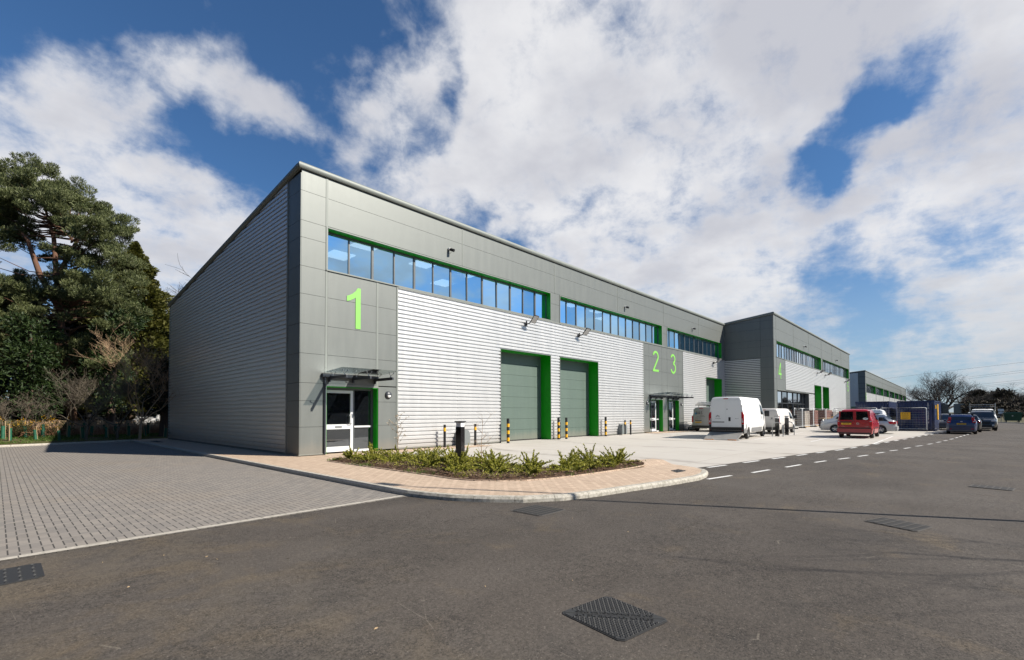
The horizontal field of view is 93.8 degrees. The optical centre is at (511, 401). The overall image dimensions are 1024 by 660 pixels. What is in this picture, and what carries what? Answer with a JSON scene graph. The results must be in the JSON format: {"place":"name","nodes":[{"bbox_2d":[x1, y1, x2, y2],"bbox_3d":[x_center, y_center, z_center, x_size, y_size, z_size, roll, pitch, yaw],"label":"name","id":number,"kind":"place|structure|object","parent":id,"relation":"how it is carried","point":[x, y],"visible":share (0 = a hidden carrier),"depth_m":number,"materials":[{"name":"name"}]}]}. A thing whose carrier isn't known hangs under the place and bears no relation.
{"place":"outdoors","nodes":[
{"label":"outdoors","id":0,"kind":"place"},
{"bbox_2d":[0,421,167,444],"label":"bank","id":1,"kind":"structure","parent":0,"point":[103,438],"depth_m":28.91,"materials":[{"name":"plant"}]},
{"bbox_2d":[0,418,25,436],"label":"gorse bush","id":2,"kind":"object","parent":1,"relation":"on","point":[14,425],"visible":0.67,"depth_m":28.33,"materials":[{"name":"plant"}]},
{"bbox_2d":[0,418,41,437],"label":"gorse bush","id":3,"kind":"object","parent":1,"relation":"on","point":[22,430],"visible":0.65,"depth_m":28.63,"materials":[{"name":"plant"}]},
{"bbox_2d":[0,390,60,436],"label":"bare tree","id":4,"kind":"object","parent":1,"relation":"on","point":[3,405],"visible":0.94,"depth_m":29.39,"materials":[{"name":"brown plant"}]},
{"bbox_2d":[0,311,75,423],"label":"ivy clad tree","id":5,"kind":"object","parent":1,"relation":"on","point":[30,367],"visible":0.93,"depth_m":32.79,"materials":[{"name":"green plant"}]},
{"bbox_2d":[0,275,88,423],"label":"cypress tree","id":6,"kind":"object","parent":1,"relation":"on","point":[14,417],"visible":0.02,"depth_m":46.79,"materials":[{"name":"green plant"}]},
{"bbox_2d":[32,416,75,435],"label":"gorse bush","id":7,"kind":"object","parent":1,"relation":"on","point":[59,427],"visible":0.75,"depth_m":30.22,"materials":[{"name":"plant"}]},
{"bbox_2d":[0,296,138,410],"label":"cypress tree","id":8,"kind":"object","parent":1,"relation":"on","point":[75,325],"visible":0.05,"depth_m":43.85,"materials":[{"name":"green plant"}]},
{"bbox_2d":[0,151,153,424],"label":"pine tree","id":9,"kind":"object","parent":1,"relation":"on","point":[59,199],"visible":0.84,"depth_m":35.69,"materials":[{"name":"green plant"}]},
{"bbox_2d":[26,366,132,439],"bbox_3d":[-26.026,0.167,29.259,5.452,4.504,5.266,-2,-2,43],"label":"bare tree","id":10,"kind":"object","parent":1,"relation":"on","point":[78,393],"visible":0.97,"depth_m":28.78,"materials":[{"name":"brown plant"}]},
{"bbox_2d":[0,419,159,434],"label":"dead branches","id":11,"kind":"object","parent":1,"relation":"on","point":[124,426],"visible":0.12,"depth_m":33.17,"materials":[{"name":"plant"}]},
{"bbox_2d":[58,411,105,426],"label":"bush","id":12,"kind":"object","parent":1,"relation":"on","point":[84,416],"visible":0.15,"depth_m":40.89,"materials":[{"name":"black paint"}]},
{"bbox_2d":[6,424,158,436],"bbox_3d":[-29.892,1.939,31.183,7.054,0.834,24.669,-2,-2,43],"label":"dead bracken","id":13,"kind":"object","parent":1,"relation":"on","point":[98,431],"visible":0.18,"depth_m":31.91,"materials":[{"name":"plant"}]},
{"bbox_2d":[20,241,174,424],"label":"cypress tree","id":14,"kind":"object","parent":1,"relation":"on","point":[156,300],"visible":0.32,"depth_m":41.23,"materials":[{"name":"green plant"}]},
{"bbox_2d":[74,299,153,424],"bbox_3d":[-29.308,-2.566,35.397,4.625,10.321,4.090,0,-2,-8],"label":"ivy clad tree","id":15,"kind":"object","parent":1,"relation":"on","point":[110,416],"visible":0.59,"depth_m":34.74,"materials":[{"name":"green plant"}]},
{"bbox_2d":[76,371,160,438],"bbox_3d":[-25.731,0.226,31.074,5.000,4.474,3.464,0,-2,6],"label":"bare tree","id":16,"kind":"object","parent":1,"relation":"on","point":[121,407],"visible":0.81,"depth_m":30.65,"materials":[{"name":"brown plant"}]},
{"bbox_2d":[73,322,179,439],"bbox_3d":[-22.447,-1.101,30.454,6.937,7.073,7.452,0,-2,-13],"label":"bare tree","id":17,"kind":"object","parent":1,"relation":"on","point":[142,419],"visible":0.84,"depth_m":29.67,"materials":[{"name":"plant"}]},
{"bbox_2d":[95,328,164,421],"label":"cypress tree","id":18,"kind":"object","parent":1,"relation":"on","point":[124,414],"visible":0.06,"depth_m":42.53,"materials":[{"name":"green plant"}]},
{"bbox_2d":[134,412,159,423],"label":"parked car","id":19,"kind":"object","parent":1,"relation":"on","point":[151,417],"visible":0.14,"depth_m":41.43,"materials":[{"name":"silver metal"}]},
{"bbox_2d":[136,353,168,435],"bbox_3d":[-23.680,-0.432,33.195,4.583,5.909,3.824,-2,-2,43],"label":"holly tree","id":20,"kind":"object","parent":1,"relation":"on","point":[162,413],"visible":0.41,"depth_m":32.44,"materials":[{"name":"green plant"}]},
{"bbox_2d":[0,442,406,560],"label":"parking area","id":21,"kind":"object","parent":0,"point":[53,497],"visible":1,"depth_m":9.95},
{"bbox_2d":[0,495,402,560],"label":"edging strip","id":22,"kind":"object","parent":21,"relation":"on","point":[62,549],"visible":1,"depth_m":6.73,"materials":[{"name":"concrete"}]},
{"bbox_2d":[137,439,701,495],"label":"pavement","id":23,"kind":"structure","parent":0,"point":[652,470],"depth_m":11.88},
{"bbox_2d":[452,429,473,445],"bbox_3d":[-2.362,1.775,23.116,0.420,0.820,1.000,-2,-2,43],"label":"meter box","id":24,"kind":"object","parent":23,"relation":"on","point":[467,437],"visible":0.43,"depth_m":23.13,"materials":[{"name":"metal"}]},
{"bbox_2d":[328,460,645,480],"bbox_3d":[-1.070,1.945,15.371,9.130,0.025,6.399,-2,-2,43],"label":"bed edging","id":25,"kind":"object","parent":23,"relation":"on","point":[491,480],"visible":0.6,"depth_m":12.06,"materials":[{"name":"concrete"}]},
{"bbox_2d":[331,453,643,479],"bbox_3d":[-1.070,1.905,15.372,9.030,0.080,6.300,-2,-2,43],"label":"planting bed","id":26,"kind":"object","parent":23,"relation":"on","point":[508,477],"visible":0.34,"depth_m":12.27,"materials":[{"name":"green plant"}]},
{"bbox_2d":[334,445,365,458],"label":"shrub","id":27,"kind":"object","parent":26,"relation":"on","point":[346,454],"visible":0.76,"depth_m":15.91,"materials":[{"name":"green plant"}]},
{"bbox_2d":[350,451,377,460],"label":"shrub","id":28,"kind":"object","parent":26,"relation":"on","point":[367,456],"visible":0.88,"depth_m":15.27,"materials":[{"name":"green plant"}]},
{"bbox_2d":[349,441,392,457],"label":"shrub","id":29,"kind":"object","parent":26,"relation":"on","point":[370,449],"visible":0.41,"depth_m":15.80,"materials":[{"name":"green plant"}]},
{"bbox_2d":[374,450,406,461],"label":"shrub","id":30,"kind":"object","parent":26,"relation":"on","point":[390,458],"visible":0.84,"depth_m":14.83,"materials":[{"name":"green plant"}]},
{"bbox_2d":[371,444,423,460],"bbox_3d":[-3.735,1.688,15.860,1.360,0.546,1.725,-2,-2,43],"label":"shrub","id":31,"kind":"object","parent":26,"relation":"on","point":[396,452],"visible":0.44,"depth_m":15.76,"materials":[{"name":"green plant"}]},
{"bbox_2d":[387,412,408,445],"bbox_3d":[-4.138,1.174,17.414,0.769,1.619,0.611,-2,-2,43],"label":"sapling","id":32,"kind":"object","parent":26,"relation":"on","point":[397,432],"visible":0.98,"depth_m":17.41,"materials":[{"name":"plant"}]},
{"bbox_2d":[397,448,446,462],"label":"shrub","id":33,"kind":"object","parent":26,"relation":"on","point":[420,456],"visible":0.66,"depth_m":14.67,"materials":[{"name":"green plant"}]},
{"bbox_2d":[408,452,449,466],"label":"shrub","id":34,"kind":"object","parent":26,"relation":"on","point":[432,460],"visible":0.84,"depth_m":13.56,"materials":[{"name":"green plant"}]},
{"bbox_2d":[413,444,446,457],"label":"shrub","id":35,"kind":"object","parent":26,"relation":"on","point":[436,451],"visible":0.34,"depth_m":15.95,"materials":[{"name":"green plant"}]},
{"bbox_2d":[432,445,475,463],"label":"shrub","id":36,"kind":"object","parent":26,"relation":"on","point":[450,455],"visible":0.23,"depth_m":14.03,"materials":[{"name":"green plant"}]},
{"bbox_2d":[445,461,471,472],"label":"shrub","id":37,"kind":"object","parent":26,"relation":"on","point":[455,468],"visible":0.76,"depth_m":12.21,"materials":[{"name":"green plant"}]},
{"bbox_2d":[454,421,465,462],"bbox_3d":[-1.476,1.241,13.650,0.240,1.345,0.240,-1,-2,31],"label":"bollard light","id":38,"kind":"object","parent":26,"relation":"on","point":[460,437],"visible":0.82,"depth_m":13.58,"materials":[{"name":"black paint"}]},
{"bbox_2d":[435,443,489,470],"bbox_3d":[-1.441,1.505,12.973,1.821,0.749,1.363,-2,-2,43],"label":"shrub","id":39,"kind":"object","parent":26,"relation":"on","point":[456,459],"visible":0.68,"depth_m":12.77,"materials":[{"name":"green plant"}]},
{"bbox_2d":[471,412,493,463],"bbox_3d":[-0.905,1.059,13.511,0.894,1.621,0.611,-2,-2,43],"label":"sapling","id":40,"kind":"object","parent":26,"relation":"on","point":[482,438],"visible":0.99,"depth_m":13.52,"materials":[{"name":"plant"}]},
{"bbox_2d":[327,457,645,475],"bbox_3d":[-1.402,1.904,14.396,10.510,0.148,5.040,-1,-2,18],"label":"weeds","id":41,"kind":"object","parent":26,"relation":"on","point":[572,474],"visible":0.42,"depth_m":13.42,"materials":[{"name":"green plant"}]},
{"bbox_2d":[337,453,636,478],"bbox_3d":[-1.467,1.873,14.072,9.676,0.314,4.873,-1,-2,18],"label":"ground cover","id":42,"kind":"object","parent":26,"relation":"on","point":[490,473],"visible":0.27,"depth_m":12.90,"materials":[{"name":"green soil"}]},
{"bbox_2d":[466,449,512,463],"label":"shrub","id":43,"kind":"object","parent":26,"relation":"on","point":[484,455],"visible":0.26,"depth_m":14.27,"materials":[{"name":"green plant"}]},
{"bbox_2d":[472,455,509,472],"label":"shrub","id":44,"kind":"object","parent":26,"relation":"on","point":[493,464],"visible":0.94,"depth_m":12.16,"materials":[{"name":"green plant"}]},
{"bbox_2d":[470,449,520,468],"bbox_3d":[-0.527,1.573,13.187,1.644,0.616,1.504,-1,-2,20],"label":"shrub","id":45,"kind":"object","parent":26,"relation":"on","point":[498,459],"visible":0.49,"depth_m":12.94,"materials":[{"name":"green plant"}]},
{"bbox_2d":[501,449,558,473],"bbox_3d":[0.488,1.540,12.151,1.411,0.684,1.594,-2,-2,43],"label":"shrub","id":46,"kind":"object","parent":26,"relation":"on","point":[534,468],"visible":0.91,"depth_m":11.97,"materials":[{"name":"green plant"}]},
{"bbox_2d":[511,451,553,468],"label":"shrub","id":47,"kind":"object","parent":26,"relation":"on","point":[527,462],"visible":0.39,"depth_m":13.05,"materials":[{"name":"green plant"}]},
{"bbox_2d":[547,449,589,467],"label":"shrub","id":48,"kind":"object","parent":26,"relation":"on","point":[574,459],"visible":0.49,"depth_m":12.93,"materials":[{"name":"green plant"}]},
{"bbox_2d":[552,460,588,472],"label":"shrub","id":49,"kind":"object","parent":26,"relation":"on","point":[574,468],"visible":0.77,"depth_m":12.43,"materials":[{"name":"green plant"}]},
{"bbox_2d":[568,443,605,462],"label":"shrub","id":50,"kind":"object","parent":26,"relation":"on","point":[584,454],"visible":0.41,"depth_m":13.98,"materials":[{"name":"green plant"}]},
{"bbox_2d":[565,450,618,468],"bbox_3d":[2.129,1.597,13.029,1.525,0.611,1.181,-1,-2,13],"label":"shrub","id":51,"kind":"object","parent":26,"relation":"on","point":[593,464],"visible":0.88,"depth_m":12.95,"materials":[{"name":"green plant"}]},
{"bbox_2d":[594,448,634,463],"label":"shrub","id":52,"kind":"object","parent":26,"relation":"on","point":[617,458],"visible":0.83,"depth_m":13.77,"materials":[{"name":"green plant"}]},
{"bbox_2d":[593,446,641,464],"bbox_3d":[3.099,1.629,14.489,1.508,0.548,1.697,0,-2,-20],"label":"shrub","id":53,"kind":"object","parent":26,"relation":"on","point":[608,453],"visible":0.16,"depth_m":14.43,"materials":[{"name":"green plant"}]},
{"bbox_2d":[0,423,1023,659],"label":"road","id":54,"kind":"structure","parent":0,"point":[817,567],"depth_m":4.86,"materials":[{"name":"asphalt"}]},
{"bbox_2d":[0,563,44,585],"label":"manhole cover","id":55,"kind":"object","parent":54,"relation":"on","point":[21,573],"visible":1,"depth_m":4.97,"materials":[{"name":"metal"}]},
{"bbox_2d":[0,438,166,446],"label":"kerb back","id":56,"kind":"structure","parent":54,"relation":"on","point":[18,445],"depth_m":27.02,"materials":[{"name":"concrete"}]},
{"bbox_2d":[130,440,410,495],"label":"kerb","id":57,"kind":"structure","parent":54,"relation":"on","point":[380,487],"depth_m":12.92,"materials":[{"name":"concrete"}]},
{"bbox_2d":[167,161,724,455],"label":"industrial building","id":58,"kind":"structure","parent":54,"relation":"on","point":[315,310],"depth_m":22.82,"materials":[{"name":"silver metal"}]},
{"bbox_2d":[326,390,352,451],"bbox_3d":[-6.875,0.784,19.004,0.164,2.440,1.240,-2,-2,43],"label":"entrance door","id":59,"kind":"structure","parent":58,"relation":"in","point":[339,437],"depth_m":19.08,"materials":[{"name":"white glass"}]},
{"bbox_2d":[328,232,546,318],"bbox_3d":[-2.672,-5.762,23.847,0.102,1.608,13.876,-2,-2,43],"label":"window","id":60,"kind":"structure","parent":58,"relation":"in","point":[346,255],"depth_m":22.36,"materials":[{"name":"blue glass"}]},
{"bbox_2d":[501,352,540,441],"bbox_3d":[0.291,-0.236,27.500,0.080,4.990,4.246,-2,-2,43],"label":"loading door","id":61,"kind":"structure","parent":58,"relation":"in","point":[520,374],"depth_m":27.69,"materials":[{"name":"metal"}]},
{"bbox_2d":[560,360,588,437],"bbox_3d":[3.818,-0.150,31.307,0.080,4.990,4.226,-2,-2,43],"label":"loading door","id":62,"kind":"structure","parent":58,"relation":"in","point":[574,376],"depth_m":31.62,"materials":[{"name":"metal"}]},
{"bbox_2d":[560,298,658,343],"bbox_3d":[7.422,-5.515,34.743,0.102,1.608,13.866,-2,-2,43],"label":"window","id":63,"kind":"structure","parent":58,"relation":"in","point":[572,313],"depth_m":33.86,"materials":[{"name":"blue glass"}]},
{"bbox_2d":[650,401,655,431],"bbox_3d":[11.397,1.220,38.727,0.164,2.460,1.200,-2,-2,43],"label":"entrance door","id":64,"kind":"structure","parent":58,"relation":"in","point":[653,403],"depth_m":38.90,"materials":[{"name":"white glass"}]},
{"bbox_2d":[669,402,672,429],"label":"entrance door","id":65,"kind":"structure","parent":58,"relation":"in","point":[670,403],"depth_m":41.29,"materials":[{"name":"white glass"}]},
{"bbox_2d":[667,329,718,357],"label":"window","id":66,"kind":"structure","parent":58,"relation":"in","point":[677,340],"depth_m":44.91,"materials":[{"name":"blue glass"}]},
{"bbox_2d":[706,379,714,406],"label":"loading door","id":67,"kind":"structure","parent":58,"relation":"in","point":[710,393],"depth_m":49.06,"materials":[{"name":"metal"}]},
{"bbox_2d":[511,505,564,515],"bbox_3d":[0.446,1.852,8.148,0.697,0.016,0.707,-2,-2,43],"label":"drain grating","id":68,"kind":"object","parent":54,"relation":"on","point":[537,510],"visible":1,"depth_m":8.09,"materials":[{"name":"metal"}]},
{"bbox_2d":[407,468,707,502],"bbox_3d":[2.198,1.888,11.104,8.880,0.130,2.215,1,-2,-32],"label":"kerb corner","id":69,"kind":"object","parent":54,"relation":"on","point":[703,474],"visible":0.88,"depth_m":9.27,"materials":[{"name":"concrete"}]},
{"bbox_2d":[563,596,667,640],"bbox_3d":[0.825,1.737,3.879,0.590,0.020,0.663,1,-2,-37],"label":"manhole cover","id":70,"kind":"object","parent":54,"relation":"on","point":[616,619],"visible":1,"depth_m":3.83,"materials":[{"name":"metal"}]},
{"bbox_2d":[664,432,968,478],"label":"road markings","id":71,"kind":"object","parent":54,"relation":"on","point":[806,454],"visible":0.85,"depth_m":18.75,"materials":[{"name":"paint"}]},
{"bbox_2d":[816,409,831,421],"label":"brick pallet","id":72,"kind":"object","parent":54,"relation":"on","point":[820,414],"visible":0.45,"depth_m":60.01,"materials":[{"name":"brown brick"}]},
{"bbox_2d":[850,370,905,408],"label":"industrial building","id":73,"kind":"structure","parent":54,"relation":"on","point":[866,386],"depth_m":121.27,"materials":[{"name":"grey metal"}]},
{"bbox_2d":[865,517,932,531],"bbox_3d":[5.676,1.803,7.034,0.556,0.016,0.792,0,-2,-20],"label":"drain grating","id":74,"kind":"object","parent":54,"relation":"on","point":[904,525],"visible":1,"depth_m":6.98,"materials":[{"name":"metal"}]},
{"bbox_2d":[943,413,978,433],"bbox_3d":[34.695,1.716,36.983,2.040,1.540,4.300,-2,-2,43],"label":"hatchback car","id":75,"kind":"object","parent":54,"relation":"on","point":[965,422],"visible":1,"depth_m":35.60,"materials":[{"name":"blue paint"}]},
{"bbox_2d":[953,415,982,431],"bbox_3d":[38.266,1.849,40.291,2.060,1.420,4.090,-2,-2,43],"label":"saloon car","id":76,"kind":"object","parent":54,"relation":"on","point":[979,426],"visible":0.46,"depth_m":38.59,"materials":[{"name":"black paint"}]},
{"bbox_2d":[969,403,1001,428],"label":"car","id":77,"kind":"object","parent":54,"relation":"on","point":[980,409],"visible":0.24,"depth_m":46.93,"materials":[{"name":"white paint"}]},
{"bbox_2d":[968,484,1015,490],"bbox_3d":[10.412,1.873,10.395,0.553,0.016,0.759,1,-2,-33],"label":"drain grating","id":78,"kind":"object","parent":54,"relation":"on","point":[994,487],"visible":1,"depth_m":10.36,"materials":[{"name":"metal"}]},
{"bbox_2d":[0,0,1023,411],"label":"sky","id":79,"kind":"structure","parent":0,"point":[851,172],"materials":[{"name":"blue"}]},
{"bbox_2d":[1,412,1023,422],"bbox_3d":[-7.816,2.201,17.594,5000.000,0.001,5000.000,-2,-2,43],"label":"ground","id":80,"kind":"structure","parent":0,"point":[1002,419],"depth_m":93.63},
{"bbox_2d":[0,307,169,425],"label":"wood","id":81,"kind":"object","parent":80,"relation":"on","point":[55,415],"visible":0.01,"depth_m":53.03,"materials":[{"name":"plant"}]},
{"bbox_2d":[900,371,997,408],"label":"oak tree","id":82,"kind":"object","parent":80,"relation":"on","point":[939,387],"visible":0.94,"depth_m":177.07,"materials":[{"name":"grey plant"}]},
{"bbox_2d":[952,401,978,412],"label":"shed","id":83,"kind":"structure","parent":80,"relation":"on","point":[957,408],"depth_m":149.20,"materials":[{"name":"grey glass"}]},
{"bbox_2d":[966,389,987,402],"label":"pine tree","id":84,"kind":"object","parent":80,"relation":"on","point":[979,391],"visible":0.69,"depth_m":208.08,"materials":[{"name":"green plant"}]},
{"bbox_2d":[960,387,1023,417],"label":"distant wood","id":85,"kind":"object","parent":80,"relation":"on","point":[1006,407],"visible":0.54,"depth_m":137.83,"materials":[{"name":"plant"}]},
{"bbox_2d":[990,389,1019,404],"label":"pine tree","id":86,"kind":"object","parent":80,"relation":"on","point":[1009,393],"visible":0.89,"depth_m":208.57,"materials":[{"name":"green plant"}]},
{"bbox_2d":[1003,412,1022,421],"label":"skip","id":87,"kind":"object","parent":80,"relation":"on","point":[1012,416],"visible":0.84,"depth_m":75.70,"materials":[{"name":"green metal"}]},
{"bbox_2d":[395,426,945,467],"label":"concrete yard","id":88,"kind":"structure","parent":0,"point":[695,449],"depth_m":23.41,"materials":[{"name":"concrete"}]},
{"bbox_2d":[692,405,710,430],"bbox_3d":[17.512,1.464,41.516,2.400,2.217,5.010,-2,-2,43],"label":"panel van","id":89,"kind":"object","parent":88,"relation":"on","point":[700,417],"visible":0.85,"depth_m":39.85,"materials":[{"name":"grey paint"}]},
{"bbox_2d":[704,397,768,439],"bbox_3d":[14.470,1.049,30.849,2.680,2.580,7.400,-1,-2,40],"label":"panel van","id":90,"kind":"object","parent":88,"relation":"on","point":[733,418],"visible":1,"depth_m":29.16,"materials":[{"name":"white paint"}]},
{"bbox_2d":[755,408,796,433],"bbox_3d":[20.635,1.528,37.599,2.400,1.920,5.010,-2,-2,43],"label":"panel van","id":91,"kind":"object","parent":88,"relation":"on","point":[781,413],"visible":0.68,"depth_m":35.73,"materials":[{"name":"white paint"}]},
{"bbox_2d":[775,416,779,436],"bbox_3d":[17.819,1.687,32.167,0.280,1.370,0.280,-2,-2,43],"label":"bollard","id":92,"kind":"object","parent":88,"relation":"on","point":[777,432],"visible":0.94,"depth_m":32.09,"materials":[{"name":"metal"}]},
{"bbox_2d":[797,411,809,426],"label":"block pallet","id":93,"kind":"object","parent":88,"relation":"on","point":[806,417],"visible":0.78,"depth_m":51.66,"materials":[{"name":"beige brick"}]},
{"bbox_2d":[807,410,818,425],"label":"brick pallet","id":94,"kind":"object","parent":88,"relation":"on","point":[811,417],"visible":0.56,"depth_m":55.14,"materials":[{"name":"brown brick"}]},
{"bbox_2d":[819,409,885,430],"bbox_3d":[28.350,1.626,39.863,4.520,1.830,2.320,-2,-2,43],"label":"car","id":95,"kind":"object","parent":88,"relation":"on","point":[875,411],"visible":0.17,"depth_m":39.91,"materials":[{"name":"white paint"}]},
{"bbox_2d":[837,409,882,437],"bbox_3d":[22.901,1.442,31.554,2.320,1.830,4.500,-2,-2,43],"label":"van","id":96,"kind":"object","parent":88,"relation":"on","point":[858,421],"visible":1,"depth_m":30.02,"materials":[{"name":"red paint"}]},
{"bbox_2d":[821,414,898,433],"bbox_3d":[27.165,1.742,37.550,4.840,1.500,2.060,-2,-2,43],"label":"estate car","id":97,"kind":"object","parent":88,"relation":"on","point":[887,423],"visible":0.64,"depth_m":35.95,"materials":[{"name":"silver metal"}]},
{"bbox_2d":[855,401,896,420],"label":"storage container","id":98,"kind":"object","parent":88,"relation":"on","point":[889,408],"visible":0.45,"depth_m":43.73,"materials":[{"name":"metal"}]},
{"bbox_2d":[880,407,927,430],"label":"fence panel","id":99,"kind":"object","parent":88,"relation":"on","point":[915,420],"visible":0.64,"depth_m":41.02,"materials":[{"name":"metal"}]},
{"bbox_2d":[897,400,941,430],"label":"storage container","id":100,"kind":"object","parent":88,"relation":"on","point":[933,407],"visible":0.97,"depth_m":41.30,"materials":[{"name":"metal"}]},
{"bbox_2d":[932,414,952,429],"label":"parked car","id":101,"kind":"object","parent":88,"relation":"on","point":[942,423],"visible":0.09,"depth_m":43.59,"materials":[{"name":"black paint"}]},
{"bbox_2d":[941,403,953,414],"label":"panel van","id":102,"kind":"object","parent":88,"relation":"on","point":[944,408],"visible":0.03,"depth_m":46.91,"materials":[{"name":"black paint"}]},
{"bbox_2d":[644,430,699,432],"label":"entrance paving","id":103,"kind":"structure","parent":0,"point":[670,431],"depth_m":39.82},
{"bbox_2d":[720,312,849,425],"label":"industrial building","id":104,"kind":"structure","parent":0,"point":[771,361],"depth_m":50.32,"materials":[{"name":"silver metal"}]},
{"bbox_2d":[778,391,804,425],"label":"shop window","id":105,"kind":"structure","parent":104,"relation":"in","point":[787,400],"depth_m":53.95,"materials":[{"name":"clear glass"}]},
{"bbox_2d":[777,343,818,369],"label":"window","id":106,"kind":"structure","parent":104,"relation":"in","point":[784,352],"depth_m":55.28,"materials":[{"name":"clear glass"}]},
{"bbox_2d":[823,361,846,377],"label":"window","id":107,"kind":"structure","parent":104,"relation":"in","point":[828,367],"depth_m":72.70,"materials":[{"name":"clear glass"}]},
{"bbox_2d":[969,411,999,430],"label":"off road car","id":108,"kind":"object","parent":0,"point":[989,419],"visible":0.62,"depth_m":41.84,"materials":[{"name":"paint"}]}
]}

